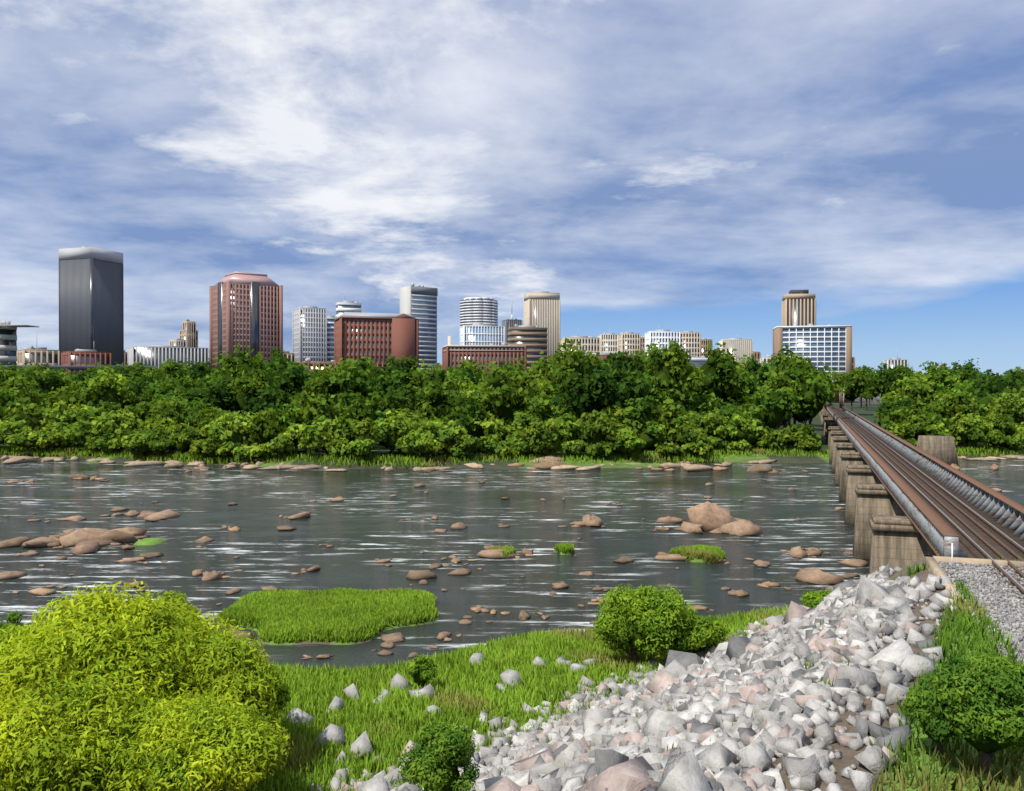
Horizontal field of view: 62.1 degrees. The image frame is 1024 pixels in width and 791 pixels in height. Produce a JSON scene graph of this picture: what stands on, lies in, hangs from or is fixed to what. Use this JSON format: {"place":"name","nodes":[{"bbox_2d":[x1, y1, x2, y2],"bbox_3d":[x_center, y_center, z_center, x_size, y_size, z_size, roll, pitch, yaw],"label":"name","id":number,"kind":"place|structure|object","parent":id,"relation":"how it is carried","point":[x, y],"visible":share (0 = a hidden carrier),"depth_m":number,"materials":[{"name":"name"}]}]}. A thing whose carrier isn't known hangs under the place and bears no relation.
{"place":"outdoors","nodes":[
{"label":"outdoors","id":0,"kind":"place"},
{"bbox_2d":[0,458,1023,670],"bbox_3d":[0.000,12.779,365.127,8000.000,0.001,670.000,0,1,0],"label":"river water","id":1,"kind":"structure","parent":0,"point":[361,527],"depth_m":92.21,"materials":[{"name":"grey liquid"}]},
{"bbox_2d":[0,393,1023,790],"bbox_3d":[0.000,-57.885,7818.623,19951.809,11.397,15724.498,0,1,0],"label":"ground","id":2,"kind":"structure","parent":0,"point":[846,759],"depth_m":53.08,"materials":[{"name":"green plant"}]},
{"bbox_2d":[1,365,156,369],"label":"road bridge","id":3,"kind":"structure","parent":2,"relation":"on","point":[76,367],"depth_m":527.14,"materials":[{"name":"grey concrete"}]},
{"bbox_2d":[0,246,945,401],"bbox_3d":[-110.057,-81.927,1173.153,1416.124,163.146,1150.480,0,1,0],"label":"city skyline","id":4,"kind":"structure","parent":2,"relation":"on","point":[245,309],"depth_m":905.27,"materials":[{"name":"concrete"}]},
{"bbox_2d":[0,337,1023,461],"bbox_3d":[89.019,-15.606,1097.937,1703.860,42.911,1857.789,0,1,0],"label":"trees","id":5,"kind":"object","parent":2,"relation":"on","point":[280,402],"depth_m":200.68,"materials":[{"name":"green plant"}]},
{"bbox_2d":[0,578,1023,790],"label":"bushes","id":6,"kind":"object","parent":2,"relation":"on","point":[98,690],"depth_m":27.76,"materials":[{"name":"green plant"}]},
{"bbox_2d":[0,455,1023,659],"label":"river rocks","id":7,"kind":"object","parent":2,"relation":"on","point":[714,518],"visible":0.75,"depth_m":87.86,"materials":[{"name":"brown stone"}]},
{"bbox_2d":[230,561,1023,790],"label":"riprap rocks","id":8,"kind":"object","parent":2,"relation":"on","point":[794,732],"visible":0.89,"depth_m":27.43,"materials":[{"name":"grey stone"}]},
{"bbox_2d":[819,407,958,574],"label":"bridge piers","id":9,"kind":"structure","parent":2,"relation":"on","point":[886,531],"depth_m":79.35,"materials":[{"name":"concrete"}]},
{"bbox_2d":[824,388,1023,602],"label":"rail bridge","id":10,"kind":"structure","parent":9,"relation":"on","point":[953,514],"depth_m":61.39,"materials":[{"name":"metal"}]},
{"bbox_2d":[0,0,1023,375],"label":"sky","id":11,"kind":"structure","parent":0,"point":[647,165],"materials":[{"name":"blue"}]}
]}

